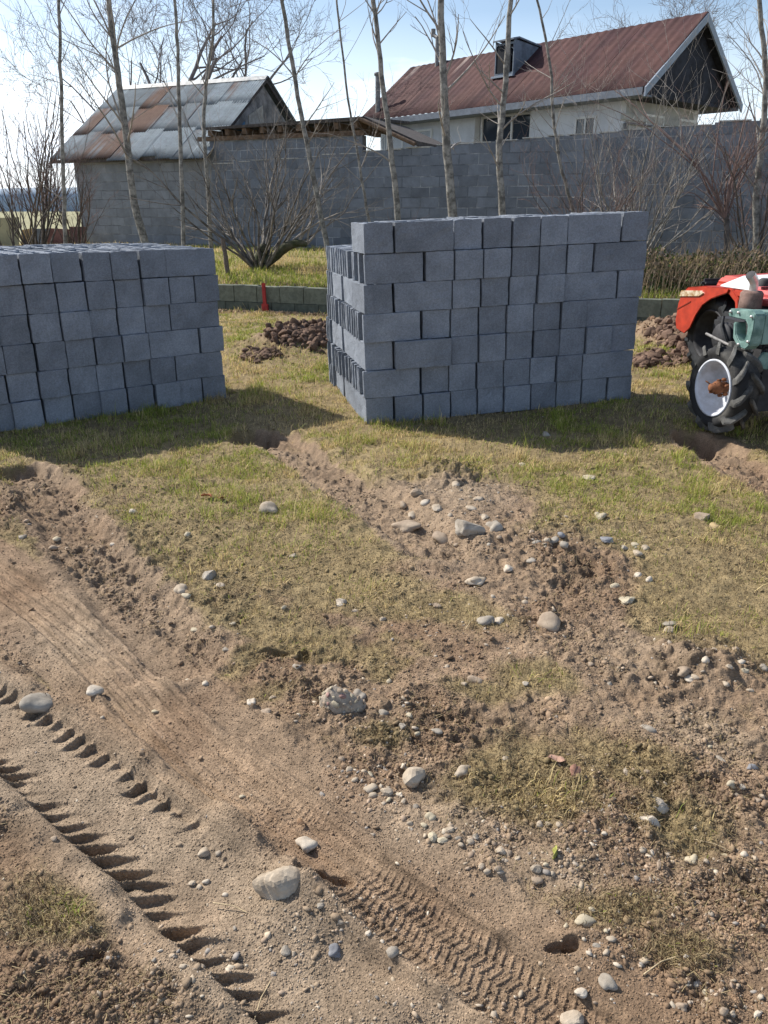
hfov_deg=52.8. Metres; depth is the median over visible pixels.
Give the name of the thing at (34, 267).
concrete block
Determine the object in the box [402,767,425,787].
stone
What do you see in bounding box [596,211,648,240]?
concrete block
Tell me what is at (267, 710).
stone
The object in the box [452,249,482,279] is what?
concrete block
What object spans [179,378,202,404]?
concrete block
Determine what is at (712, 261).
bramble hedge
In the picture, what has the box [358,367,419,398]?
concrete block
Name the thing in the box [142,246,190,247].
concrete block
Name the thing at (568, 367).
concrete block
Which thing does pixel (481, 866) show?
pebble
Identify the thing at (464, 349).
concrete block
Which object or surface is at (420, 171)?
garden wall
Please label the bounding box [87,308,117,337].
concrete block
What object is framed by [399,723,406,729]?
pebble
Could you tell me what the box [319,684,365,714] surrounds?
conglomerate lump
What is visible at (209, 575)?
stone
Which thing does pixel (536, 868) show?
pebble
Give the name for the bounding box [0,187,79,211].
hills
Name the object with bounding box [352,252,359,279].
concrete block
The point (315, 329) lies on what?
dirt heap
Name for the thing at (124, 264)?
concrete block
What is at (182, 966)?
pebble
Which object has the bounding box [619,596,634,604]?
stone
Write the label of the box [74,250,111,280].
concrete block
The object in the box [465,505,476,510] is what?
pebble
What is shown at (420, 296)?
concrete block
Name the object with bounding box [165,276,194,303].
concrete block
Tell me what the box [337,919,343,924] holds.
pebble
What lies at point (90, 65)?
tall tree
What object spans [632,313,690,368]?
dirt heap
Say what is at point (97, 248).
concrete block
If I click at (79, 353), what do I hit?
concrete block
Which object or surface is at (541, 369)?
concrete block
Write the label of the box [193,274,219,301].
concrete block
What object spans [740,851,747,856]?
pebble
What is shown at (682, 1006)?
stone
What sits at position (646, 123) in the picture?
window
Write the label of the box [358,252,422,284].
concrete block
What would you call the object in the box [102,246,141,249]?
concrete block
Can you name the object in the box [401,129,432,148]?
window
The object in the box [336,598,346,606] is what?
stone
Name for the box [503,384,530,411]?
concrete block
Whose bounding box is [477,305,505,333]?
concrete block
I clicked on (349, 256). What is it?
concrete block
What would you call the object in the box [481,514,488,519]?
pebble
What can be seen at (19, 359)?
concrete block
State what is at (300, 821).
dead leaf
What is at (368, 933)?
pebble
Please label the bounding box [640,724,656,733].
stone
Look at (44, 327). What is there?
concrete block
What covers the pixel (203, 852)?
stone
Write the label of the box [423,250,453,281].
concrete block
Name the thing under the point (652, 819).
stone
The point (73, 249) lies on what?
concrete block
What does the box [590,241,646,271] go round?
concrete block
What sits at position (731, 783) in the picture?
pebble
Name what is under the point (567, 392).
concrete block
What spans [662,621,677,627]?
stone
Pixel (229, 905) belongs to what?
straw stalk
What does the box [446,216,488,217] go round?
concrete block
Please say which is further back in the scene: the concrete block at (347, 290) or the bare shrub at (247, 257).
the bare shrub at (247, 257)
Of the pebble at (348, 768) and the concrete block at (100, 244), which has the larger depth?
the concrete block at (100, 244)
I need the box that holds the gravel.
[0,416,767,1023]
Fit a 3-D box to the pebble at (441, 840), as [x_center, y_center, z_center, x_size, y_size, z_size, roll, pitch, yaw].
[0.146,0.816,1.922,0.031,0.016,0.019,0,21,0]
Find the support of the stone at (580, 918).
on the ground at (726, 448)
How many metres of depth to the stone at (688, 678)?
2.59 m
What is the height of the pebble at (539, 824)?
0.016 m
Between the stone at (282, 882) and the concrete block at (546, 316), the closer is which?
the stone at (282, 882)
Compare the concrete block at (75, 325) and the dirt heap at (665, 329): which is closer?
the concrete block at (75, 325)
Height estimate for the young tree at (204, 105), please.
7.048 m
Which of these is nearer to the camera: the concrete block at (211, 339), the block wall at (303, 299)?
the concrete block at (211, 339)
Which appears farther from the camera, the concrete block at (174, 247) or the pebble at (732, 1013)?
the concrete block at (174, 247)
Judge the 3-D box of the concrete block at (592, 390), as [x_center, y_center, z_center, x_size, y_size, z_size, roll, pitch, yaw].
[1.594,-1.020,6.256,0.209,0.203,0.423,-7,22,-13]
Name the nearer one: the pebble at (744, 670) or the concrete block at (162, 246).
the pebble at (744, 670)
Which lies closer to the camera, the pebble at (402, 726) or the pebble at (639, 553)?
the pebble at (402, 726)
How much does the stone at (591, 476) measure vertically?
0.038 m
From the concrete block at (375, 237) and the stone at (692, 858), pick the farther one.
the concrete block at (375, 237)
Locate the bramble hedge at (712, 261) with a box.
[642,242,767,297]
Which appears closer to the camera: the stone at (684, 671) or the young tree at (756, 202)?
the stone at (684, 671)
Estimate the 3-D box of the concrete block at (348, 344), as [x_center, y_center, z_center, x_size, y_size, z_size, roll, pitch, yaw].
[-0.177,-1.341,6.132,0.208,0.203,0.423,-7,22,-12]
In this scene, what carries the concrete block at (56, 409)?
on the ground at (726, 448)
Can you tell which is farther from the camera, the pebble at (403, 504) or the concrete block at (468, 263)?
the concrete block at (468, 263)
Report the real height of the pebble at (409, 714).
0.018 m
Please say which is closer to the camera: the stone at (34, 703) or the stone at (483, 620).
the stone at (34, 703)
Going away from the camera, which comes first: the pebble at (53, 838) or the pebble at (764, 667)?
the pebble at (53, 838)
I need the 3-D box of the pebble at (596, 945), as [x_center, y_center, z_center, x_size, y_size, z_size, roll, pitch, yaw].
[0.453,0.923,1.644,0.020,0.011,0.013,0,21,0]
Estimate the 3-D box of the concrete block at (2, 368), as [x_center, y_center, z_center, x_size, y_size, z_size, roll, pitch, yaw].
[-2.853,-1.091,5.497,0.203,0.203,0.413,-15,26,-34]
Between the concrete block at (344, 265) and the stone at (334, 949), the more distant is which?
the concrete block at (344, 265)
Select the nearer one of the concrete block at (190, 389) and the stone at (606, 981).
the stone at (606, 981)
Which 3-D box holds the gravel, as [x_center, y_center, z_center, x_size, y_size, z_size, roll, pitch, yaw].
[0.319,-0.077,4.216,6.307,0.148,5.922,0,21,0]
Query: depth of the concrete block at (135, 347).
5.92 m
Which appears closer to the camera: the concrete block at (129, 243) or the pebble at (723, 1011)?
the pebble at (723, 1011)
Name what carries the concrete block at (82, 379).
on the concrete block at (86, 404)
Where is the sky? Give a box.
[0,0,767,188]
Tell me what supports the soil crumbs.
on the ground at (726, 448)
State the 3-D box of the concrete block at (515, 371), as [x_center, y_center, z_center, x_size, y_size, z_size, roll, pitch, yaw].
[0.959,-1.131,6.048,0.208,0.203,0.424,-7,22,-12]
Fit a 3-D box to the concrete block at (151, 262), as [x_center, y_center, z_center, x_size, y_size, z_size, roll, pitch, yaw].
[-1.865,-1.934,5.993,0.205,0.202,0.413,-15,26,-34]
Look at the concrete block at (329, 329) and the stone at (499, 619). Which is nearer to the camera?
the stone at (499, 619)
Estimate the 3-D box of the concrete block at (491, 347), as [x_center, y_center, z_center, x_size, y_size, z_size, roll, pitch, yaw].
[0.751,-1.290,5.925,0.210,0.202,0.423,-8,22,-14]
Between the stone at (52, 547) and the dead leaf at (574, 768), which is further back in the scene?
the stone at (52, 547)
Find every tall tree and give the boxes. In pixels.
[0,0,172,122]
[77,0,348,101]
[114,0,309,83]
[556,0,766,95]
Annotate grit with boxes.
[0,478,767,1023]
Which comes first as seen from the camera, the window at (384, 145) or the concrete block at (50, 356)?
the concrete block at (50, 356)
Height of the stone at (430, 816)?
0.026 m
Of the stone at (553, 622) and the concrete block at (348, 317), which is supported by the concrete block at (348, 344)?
the concrete block at (348, 317)
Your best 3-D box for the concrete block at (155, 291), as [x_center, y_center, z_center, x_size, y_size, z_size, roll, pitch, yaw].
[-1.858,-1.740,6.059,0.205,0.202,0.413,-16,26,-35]
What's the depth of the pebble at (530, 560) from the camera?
3.46 m
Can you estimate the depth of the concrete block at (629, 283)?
5.83 m
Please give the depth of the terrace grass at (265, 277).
13.57 m
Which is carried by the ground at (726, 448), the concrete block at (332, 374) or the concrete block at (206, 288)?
the concrete block at (332, 374)
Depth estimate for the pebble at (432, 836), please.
1.92 m
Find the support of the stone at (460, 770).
on the ground at (726, 448)
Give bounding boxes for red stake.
[261,283,268,310]
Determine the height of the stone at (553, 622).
0.063 m
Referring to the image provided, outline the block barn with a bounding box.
[53,75,295,245]
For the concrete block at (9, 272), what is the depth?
5.25 m
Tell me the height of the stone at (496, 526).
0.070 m
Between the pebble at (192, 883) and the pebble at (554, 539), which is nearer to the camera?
the pebble at (192, 883)
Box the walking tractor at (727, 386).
[686,271,767,432]
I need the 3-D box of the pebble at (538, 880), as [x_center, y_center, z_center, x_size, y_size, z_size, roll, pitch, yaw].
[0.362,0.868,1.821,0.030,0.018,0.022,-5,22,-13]
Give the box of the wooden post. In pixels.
[220,238,229,272]
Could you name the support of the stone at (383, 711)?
on the ground at (726, 448)
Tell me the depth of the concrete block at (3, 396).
5.45 m
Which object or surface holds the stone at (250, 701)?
on the ground at (726, 448)
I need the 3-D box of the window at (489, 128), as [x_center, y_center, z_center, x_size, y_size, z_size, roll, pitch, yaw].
[3.216,-9.936,20.475,0.057,1.070,1.740,-18,28,-38]
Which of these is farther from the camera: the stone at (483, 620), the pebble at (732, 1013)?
the stone at (483, 620)
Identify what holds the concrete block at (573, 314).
on the concrete block at (571, 341)
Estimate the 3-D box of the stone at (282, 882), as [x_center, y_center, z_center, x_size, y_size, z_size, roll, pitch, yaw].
[-0.239,0.858,1.774,0.100,0.088,0.093,16,26,35]
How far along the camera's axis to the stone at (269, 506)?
4.02 m
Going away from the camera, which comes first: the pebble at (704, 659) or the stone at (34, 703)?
the stone at (34, 703)
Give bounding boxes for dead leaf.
[297,818,304,824]
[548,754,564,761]
[552,845,556,858]
[570,764,580,775]
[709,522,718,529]
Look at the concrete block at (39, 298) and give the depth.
5.43 m
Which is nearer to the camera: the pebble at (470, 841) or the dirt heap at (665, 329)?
the pebble at (470, 841)
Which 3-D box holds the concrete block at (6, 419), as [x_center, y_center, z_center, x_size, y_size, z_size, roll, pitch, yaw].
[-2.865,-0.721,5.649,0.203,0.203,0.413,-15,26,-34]
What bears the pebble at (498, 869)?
on the ground at (726, 448)
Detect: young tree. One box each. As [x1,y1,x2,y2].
[0,0,91,243]
[38,0,206,242]
[124,0,185,245]
[173,0,232,248]
[232,0,355,257]
[288,0,397,221]
[305,0,405,219]
[394,0,507,216]
[443,0,600,214]
[667,0,767,260]
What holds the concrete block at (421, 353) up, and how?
on the concrete block at (384, 383)
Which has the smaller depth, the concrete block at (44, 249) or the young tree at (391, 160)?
the concrete block at (44, 249)
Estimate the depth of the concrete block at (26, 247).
6.20 m
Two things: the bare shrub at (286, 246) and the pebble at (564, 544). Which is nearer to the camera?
the pebble at (564, 544)
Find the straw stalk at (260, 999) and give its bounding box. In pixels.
[254,981,270,1020]
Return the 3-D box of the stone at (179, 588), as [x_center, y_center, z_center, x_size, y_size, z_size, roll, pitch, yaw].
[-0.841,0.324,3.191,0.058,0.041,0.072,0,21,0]
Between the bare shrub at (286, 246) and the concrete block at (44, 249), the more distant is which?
the bare shrub at (286, 246)
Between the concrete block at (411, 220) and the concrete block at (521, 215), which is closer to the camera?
the concrete block at (411, 220)
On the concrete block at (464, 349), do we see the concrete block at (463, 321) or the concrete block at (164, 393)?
the concrete block at (463, 321)
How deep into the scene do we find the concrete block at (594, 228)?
5.61 m
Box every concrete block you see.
[0,246,15,249]
[0,249,28,251]
[0,252,20,285]
[0,285,26,315]
[0,314,30,345]
[0,347,6,375]
[0,375,8,404]
[0,403,14,431]
[1,343,36,374]
[3,372,39,401]
[4,251,52,283]
[8,399,44,429]
[9,246,42,249]
[21,283,57,313]
[23,244,70,246]
[23,248,57,250]
[25,313,61,342]
[31,340,67,370]
[32,246,68,248]
[35,369,69,398]
[37,250,81,281]
[40,395,73,424]
[47,247,88,250]
[53,281,87,311]
[56,244,95,247]
[58,310,91,340]
[63,338,95,367]
[67,365,98,394]
[70,391,101,419]
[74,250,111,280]
[76,247,113,249]
[79,243,116,245]
[80,280,115,309]
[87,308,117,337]
[90,245,118,246]
[92,335,123,364]
[95,249,139,279]
[95,363,123,390]
[99,388,127,415]
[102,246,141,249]
[106,243,157,245]
[112,279,142,307]
[114,244,166,246]
[115,306,145,334]
[118,333,150,361]
[120,248,166,277]
[121,359,150,386]
[124,384,154,412]
[132,244,176,246]
[140,277,170,305]
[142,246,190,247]
[142,305,170,332]
[146,328,199,358]
[149,356,175,383]
[151,381,181,407]
[154,247,196,248]
[164,247,215,276]
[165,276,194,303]
[168,301,218,329]
[173,351,222,380]
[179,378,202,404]
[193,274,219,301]
[197,325,223,352]
[201,375,225,400]
[326,244,351,269]
[326,270,332,295]
[326,317,332,341]
[327,294,331,318]
[327,340,332,362]
[328,362,335,385]
[330,246,351,272]
[331,296,337,320]
[331,343,337,366]
[332,272,344,300]
[332,320,344,349]
[334,299,344,325]
[335,247,351,274]
[335,347,344,374]
[335,368,344,395]
[341,249,351,276]
[341,302,348,329]
[341,352,349,380]
[343,276,358,305]
[343,328,353,359]
[344,377,355,410]
[346,251,353,279]
[346,305,351,332]
[348,357,354,383]
[350,308,358,338]
[351,221,392,253]
[351,280,392,313]
[351,362,360,391]
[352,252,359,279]
[353,336,392,370]
[354,388,392,423]
[357,311,419,342]
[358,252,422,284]
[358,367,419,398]
[379,219,441,221]
[391,280,451,311]
[392,220,453,252]
[392,337,451,369]
[393,393,421,421]
[419,366,447,392]
[419,391,449,419]
[420,309,449,338]
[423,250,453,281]
[442,218,481,249]
[445,335,477,363]
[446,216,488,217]
[448,363,475,390]
[448,389,476,416]
[449,307,477,336]
[451,278,479,308]
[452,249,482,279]
[472,217,511,247]
[475,361,502,388]
[475,386,502,413]
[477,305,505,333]
[477,333,504,361]
[479,277,508,306]
[481,247,510,277]
[499,214,541,215]
[503,358,529,385]
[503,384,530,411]
[504,216,540,246]
[504,331,531,359]
[505,303,532,332]
[507,246,538,275]
[508,275,535,304]
[529,356,555,383]
[530,382,555,409]
[531,302,559,330]
[531,329,559,357]
[533,215,567,245]
[535,274,564,302]
[538,245,566,274]
[553,213,600,214]
[554,354,581,381]
[554,380,580,406]
[558,327,584,355]
[559,300,587,328]
[562,271,616,300]
[565,243,593,273]
[567,213,620,243]
[580,377,606,403]
[581,350,632,379]
[583,325,611,353]
[586,297,638,326]
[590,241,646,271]
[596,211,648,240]
[605,375,631,400]
[611,324,635,350]
[615,269,643,297]
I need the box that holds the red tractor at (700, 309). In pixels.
[676,273,767,362]
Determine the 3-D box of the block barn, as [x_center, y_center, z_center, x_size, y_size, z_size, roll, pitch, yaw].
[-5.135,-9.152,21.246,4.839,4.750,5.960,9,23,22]
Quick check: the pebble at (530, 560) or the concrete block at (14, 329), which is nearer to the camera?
the pebble at (530, 560)
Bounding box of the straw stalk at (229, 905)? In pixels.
[213,902,247,912]
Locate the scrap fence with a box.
[0,217,86,245]
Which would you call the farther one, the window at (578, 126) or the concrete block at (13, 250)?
the window at (578, 126)
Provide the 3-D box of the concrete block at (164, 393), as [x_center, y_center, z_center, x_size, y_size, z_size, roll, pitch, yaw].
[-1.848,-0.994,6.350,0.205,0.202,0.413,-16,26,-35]
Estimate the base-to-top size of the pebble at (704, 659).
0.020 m
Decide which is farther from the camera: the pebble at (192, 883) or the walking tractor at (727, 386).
the walking tractor at (727, 386)
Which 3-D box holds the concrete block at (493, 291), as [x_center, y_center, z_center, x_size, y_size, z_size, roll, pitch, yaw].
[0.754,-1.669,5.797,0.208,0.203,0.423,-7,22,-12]
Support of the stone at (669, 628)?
on the ground at (726, 448)
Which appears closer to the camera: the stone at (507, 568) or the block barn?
the stone at (507, 568)
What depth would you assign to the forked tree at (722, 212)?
11.52 m
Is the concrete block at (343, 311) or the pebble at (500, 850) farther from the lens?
the concrete block at (343, 311)
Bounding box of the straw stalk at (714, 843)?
[696,839,735,853]
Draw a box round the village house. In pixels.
[362,11,742,150]
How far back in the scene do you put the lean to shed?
17.15 m
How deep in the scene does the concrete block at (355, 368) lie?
5.90 m
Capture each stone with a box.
[19,692,52,713]
[48,545,57,549]
[86,685,103,695]
[173,583,186,593]
[197,847,209,856]
[201,570,216,580]
[247,698,255,704]
[252,865,299,899]
[258,501,277,513]
[261,708,271,712]
[295,836,317,853]
[328,943,340,957]
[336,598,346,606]
[353,688,365,699]
[363,783,377,793]
[379,709,388,714]
[391,520,420,532]
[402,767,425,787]
[425,812,435,820]
[432,531,447,543]
[454,765,470,777]
[455,519,485,536]
[464,576,485,584]
[467,675,483,683]
[477,615,494,625]
[485,520,502,531]
[495,617,503,623]
[503,564,512,572]
[537,611,560,631]
[557,532,564,537]
[559,1009,583,1023]
[574,913,596,927]
[574,987,586,998]
[582,475,594,479]
[594,512,606,519]
[598,973,617,990]
[600,537,613,542]
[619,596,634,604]
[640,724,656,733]
[640,815,659,827]
[653,797,668,813]
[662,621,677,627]
[663,626,673,633]
[675,1002,687,1011]
[677,666,690,676]
[684,674,692,682]
[684,854,697,864]
[694,512,709,520]
[746,764,758,769]
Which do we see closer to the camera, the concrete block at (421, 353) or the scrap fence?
the concrete block at (421, 353)
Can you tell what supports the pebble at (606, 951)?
on the ground at (726, 448)
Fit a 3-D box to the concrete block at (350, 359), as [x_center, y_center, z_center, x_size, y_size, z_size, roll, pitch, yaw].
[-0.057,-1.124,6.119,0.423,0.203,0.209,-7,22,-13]
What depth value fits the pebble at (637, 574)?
3.34 m
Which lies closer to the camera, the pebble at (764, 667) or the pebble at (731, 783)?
the pebble at (731, 783)
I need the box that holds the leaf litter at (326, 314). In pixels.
[218,280,679,324]
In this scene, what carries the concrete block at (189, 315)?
on the concrete block at (169, 343)
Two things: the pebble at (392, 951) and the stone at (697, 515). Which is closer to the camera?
the pebble at (392, 951)
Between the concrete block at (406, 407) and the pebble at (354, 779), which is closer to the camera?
the pebble at (354, 779)
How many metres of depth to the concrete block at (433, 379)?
5.74 m
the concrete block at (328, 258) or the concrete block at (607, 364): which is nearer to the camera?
the concrete block at (607, 364)
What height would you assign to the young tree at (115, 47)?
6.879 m
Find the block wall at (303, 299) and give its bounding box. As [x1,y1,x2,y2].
[217,284,679,322]
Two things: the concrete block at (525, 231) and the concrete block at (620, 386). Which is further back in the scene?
the concrete block at (620, 386)
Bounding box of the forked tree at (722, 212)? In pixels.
[561,7,767,268]
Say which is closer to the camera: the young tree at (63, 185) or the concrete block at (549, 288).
the concrete block at (549, 288)
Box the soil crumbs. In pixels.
[0,316,767,1023]
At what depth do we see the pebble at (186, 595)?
3.13 m
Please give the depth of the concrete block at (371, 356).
5.58 m
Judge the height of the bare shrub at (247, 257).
4.048 m
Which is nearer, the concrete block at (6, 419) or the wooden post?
the concrete block at (6, 419)
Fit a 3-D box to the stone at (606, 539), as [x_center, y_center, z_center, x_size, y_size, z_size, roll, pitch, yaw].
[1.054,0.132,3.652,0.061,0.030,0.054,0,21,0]
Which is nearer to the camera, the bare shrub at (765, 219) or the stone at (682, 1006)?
the stone at (682, 1006)
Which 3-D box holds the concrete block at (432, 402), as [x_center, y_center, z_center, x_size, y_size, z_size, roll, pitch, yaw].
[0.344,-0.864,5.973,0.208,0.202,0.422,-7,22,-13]
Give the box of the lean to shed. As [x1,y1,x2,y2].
[197,116,441,162]
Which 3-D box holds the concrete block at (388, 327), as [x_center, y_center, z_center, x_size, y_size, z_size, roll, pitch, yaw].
[0.033,-1.351,5.599,0.424,0.203,0.208,-7,22,-13]
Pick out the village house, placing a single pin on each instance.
(416, 97)
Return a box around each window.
[381,134,387,149]
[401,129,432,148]
[480,111,530,141]
[574,115,596,133]
[644,114,664,128]
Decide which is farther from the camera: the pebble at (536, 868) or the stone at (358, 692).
the stone at (358, 692)
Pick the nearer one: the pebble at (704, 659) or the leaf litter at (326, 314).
the pebble at (704, 659)
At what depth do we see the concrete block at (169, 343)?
6.12 m
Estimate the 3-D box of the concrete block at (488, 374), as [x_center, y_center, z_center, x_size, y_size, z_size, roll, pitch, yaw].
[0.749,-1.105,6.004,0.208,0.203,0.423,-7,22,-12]
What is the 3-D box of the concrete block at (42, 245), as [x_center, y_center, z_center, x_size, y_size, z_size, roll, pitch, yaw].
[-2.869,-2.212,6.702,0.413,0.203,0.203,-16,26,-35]
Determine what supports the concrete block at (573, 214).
on the concrete block at (579, 258)
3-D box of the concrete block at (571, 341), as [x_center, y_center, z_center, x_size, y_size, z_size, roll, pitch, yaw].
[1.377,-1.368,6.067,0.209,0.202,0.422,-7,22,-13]
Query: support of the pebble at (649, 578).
on the ground at (726, 448)
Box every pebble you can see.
[50,836,57,841]
[52,536,60,541]
[179,964,186,968]
[181,593,190,598]
[188,880,195,885]
[202,680,208,685]
[202,879,209,883]
[281,945,290,956]
[317,902,324,908]
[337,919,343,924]
[346,766,352,771]
[351,777,358,781]
[365,930,370,936]
[369,792,377,797]
[380,787,392,795]
[386,946,398,958]
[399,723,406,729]
[400,501,406,508]
[406,712,412,717]
[408,511,414,518]
[410,488,421,495]
[420,499,429,505]
[428,831,436,841]
[431,504,441,511]
[431,728,442,733]
[437,837,447,843]
[445,826,453,832]
[452,481,459,486]
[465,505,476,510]
[466,838,474,844]
[472,833,478,839]
[473,496,483,500]
[478,863,484,869]
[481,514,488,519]
[483,868,490,874]
[494,865,501,871]
[495,846,505,854]
[504,849,512,856]
[526,558,535,562]
[530,864,541,873]
[531,876,542,884]
[536,820,543,827]
[551,536,558,543]
[560,541,568,548]
[592,943,600,947]
[603,949,609,954]
[606,936,616,942]
[610,583,619,587]
[633,550,642,556]
[634,572,641,576]
[639,846,646,852]
[641,544,649,549]
[646,576,652,582]
[691,674,699,679]
[701,656,709,662]
[719,1007,728,1016]
[722,681,729,686]
[726,780,735,788]
[729,1010,735,1017]
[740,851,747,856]
[741,668,748,672]
[754,1010,762,1017]
[759,664,767,671]
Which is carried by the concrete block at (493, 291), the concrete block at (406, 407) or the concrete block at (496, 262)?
the concrete block at (496, 262)
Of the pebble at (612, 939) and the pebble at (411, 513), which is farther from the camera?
the pebble at (411, 513)
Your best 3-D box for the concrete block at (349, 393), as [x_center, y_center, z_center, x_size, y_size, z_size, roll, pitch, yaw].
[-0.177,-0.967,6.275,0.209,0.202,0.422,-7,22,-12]
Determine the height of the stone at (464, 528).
0.109 m
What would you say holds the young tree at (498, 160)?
on the ground at (726, 448)
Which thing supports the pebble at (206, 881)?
on the ground at (726, 448)
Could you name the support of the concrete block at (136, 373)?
on the concrete block at (137, 396)
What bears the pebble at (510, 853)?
on the ground at (726, 448)
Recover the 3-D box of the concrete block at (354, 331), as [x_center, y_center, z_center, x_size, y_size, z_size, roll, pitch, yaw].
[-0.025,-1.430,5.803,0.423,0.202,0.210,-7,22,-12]
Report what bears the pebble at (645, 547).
on the ground at (726, 448)
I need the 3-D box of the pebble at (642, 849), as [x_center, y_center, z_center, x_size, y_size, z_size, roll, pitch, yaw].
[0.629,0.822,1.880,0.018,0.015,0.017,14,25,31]
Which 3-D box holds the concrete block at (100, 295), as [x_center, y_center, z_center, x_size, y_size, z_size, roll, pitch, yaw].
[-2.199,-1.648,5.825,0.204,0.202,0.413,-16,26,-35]
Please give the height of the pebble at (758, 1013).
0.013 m
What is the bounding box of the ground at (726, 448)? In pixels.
[0,212,767,1023]
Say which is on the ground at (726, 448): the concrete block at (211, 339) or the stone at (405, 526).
the stone at (405, 526)
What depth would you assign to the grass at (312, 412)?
4.92 m
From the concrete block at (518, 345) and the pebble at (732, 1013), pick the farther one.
the concrete block at (518, 345)
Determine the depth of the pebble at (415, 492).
4.17 m
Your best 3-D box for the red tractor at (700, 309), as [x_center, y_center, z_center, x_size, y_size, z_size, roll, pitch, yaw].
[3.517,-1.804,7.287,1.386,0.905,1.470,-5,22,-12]
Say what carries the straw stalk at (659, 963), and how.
on the ground at (726, 448)
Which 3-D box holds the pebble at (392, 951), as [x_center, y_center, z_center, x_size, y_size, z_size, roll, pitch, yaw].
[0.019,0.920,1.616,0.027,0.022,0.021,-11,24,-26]
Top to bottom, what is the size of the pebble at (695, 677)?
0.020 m
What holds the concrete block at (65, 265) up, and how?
on the concrete block at (71, 296)
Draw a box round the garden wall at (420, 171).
[211,118,767,257]
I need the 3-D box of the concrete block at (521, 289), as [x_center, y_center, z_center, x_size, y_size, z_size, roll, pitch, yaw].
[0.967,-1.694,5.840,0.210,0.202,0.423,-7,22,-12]
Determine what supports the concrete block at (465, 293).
on the concrete block at (463, 321)
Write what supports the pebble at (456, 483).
on the ground at (726, 448)
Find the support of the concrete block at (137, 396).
on the ground at (726, 448)
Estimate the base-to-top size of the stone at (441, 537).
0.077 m
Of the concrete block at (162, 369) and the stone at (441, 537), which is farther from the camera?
the concrete block at (162, 369)
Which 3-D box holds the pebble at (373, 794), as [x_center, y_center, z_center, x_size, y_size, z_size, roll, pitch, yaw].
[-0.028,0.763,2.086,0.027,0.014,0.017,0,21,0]
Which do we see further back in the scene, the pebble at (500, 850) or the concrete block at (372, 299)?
the concrete block at (372, 299)
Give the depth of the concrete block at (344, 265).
6.00 m
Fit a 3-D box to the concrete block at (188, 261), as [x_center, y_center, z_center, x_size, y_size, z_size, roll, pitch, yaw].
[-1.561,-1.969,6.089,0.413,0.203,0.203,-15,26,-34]
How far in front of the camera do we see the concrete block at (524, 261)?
5.57 m
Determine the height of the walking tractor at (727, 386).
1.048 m
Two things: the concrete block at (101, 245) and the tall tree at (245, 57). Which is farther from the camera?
the tall tree at (245, 57)
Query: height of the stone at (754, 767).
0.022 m
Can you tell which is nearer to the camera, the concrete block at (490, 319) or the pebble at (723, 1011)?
the pebble at (723, 1011)
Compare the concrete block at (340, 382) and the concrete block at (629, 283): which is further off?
the concrete block at (340, 382)
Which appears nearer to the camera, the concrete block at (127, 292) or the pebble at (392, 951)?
the pebble at (392, 951)
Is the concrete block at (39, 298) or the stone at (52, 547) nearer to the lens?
the stone at (52, 547)
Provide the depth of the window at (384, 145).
23.44 m
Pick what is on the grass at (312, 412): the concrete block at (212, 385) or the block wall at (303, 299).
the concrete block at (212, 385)
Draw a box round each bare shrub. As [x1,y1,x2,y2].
[0,13,128,245]
[0,106,98,245]
[4,101,117,243]
[97,24,409,269]
[252,161,380,269]
[505,97,722,227]
[513,4,767,265]
[657,66,767,268]
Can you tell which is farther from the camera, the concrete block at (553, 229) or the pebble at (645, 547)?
the concrete block at (553, 229)
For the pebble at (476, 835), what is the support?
on the ground at (726, 448)
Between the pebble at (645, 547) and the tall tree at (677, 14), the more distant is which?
the tall tree at (677, 14)
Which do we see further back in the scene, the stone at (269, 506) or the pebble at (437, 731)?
the stone at (269, 506)
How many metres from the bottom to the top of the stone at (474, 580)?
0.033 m
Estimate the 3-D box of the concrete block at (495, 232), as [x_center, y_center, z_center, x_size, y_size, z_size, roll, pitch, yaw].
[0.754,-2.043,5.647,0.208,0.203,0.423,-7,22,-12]
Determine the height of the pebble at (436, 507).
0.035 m
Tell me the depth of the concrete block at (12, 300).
5.34 m
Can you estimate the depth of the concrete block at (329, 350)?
6.94 m
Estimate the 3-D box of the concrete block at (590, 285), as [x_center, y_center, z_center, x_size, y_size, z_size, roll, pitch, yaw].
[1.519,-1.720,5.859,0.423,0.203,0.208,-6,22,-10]
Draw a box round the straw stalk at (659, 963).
[643,955,678,974]
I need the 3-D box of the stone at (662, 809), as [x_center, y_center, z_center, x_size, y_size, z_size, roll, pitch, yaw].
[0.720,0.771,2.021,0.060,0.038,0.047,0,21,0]
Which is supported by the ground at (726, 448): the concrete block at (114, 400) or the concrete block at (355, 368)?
the concrete block at (114, 400)
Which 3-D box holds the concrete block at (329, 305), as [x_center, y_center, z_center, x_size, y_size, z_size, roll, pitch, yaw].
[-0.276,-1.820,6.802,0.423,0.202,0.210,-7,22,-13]
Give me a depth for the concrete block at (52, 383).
5.64 m
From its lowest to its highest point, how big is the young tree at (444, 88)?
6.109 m
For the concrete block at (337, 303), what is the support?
on the concrete block at (338, 335)
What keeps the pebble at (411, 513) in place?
on the ground at (726, 448)
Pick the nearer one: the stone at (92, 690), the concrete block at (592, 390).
the stone at (92, 690)
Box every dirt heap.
[237,317,327,363]
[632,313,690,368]
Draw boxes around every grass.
[0,304,767,967]
[2,241,765,298]
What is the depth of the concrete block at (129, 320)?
5.86 m

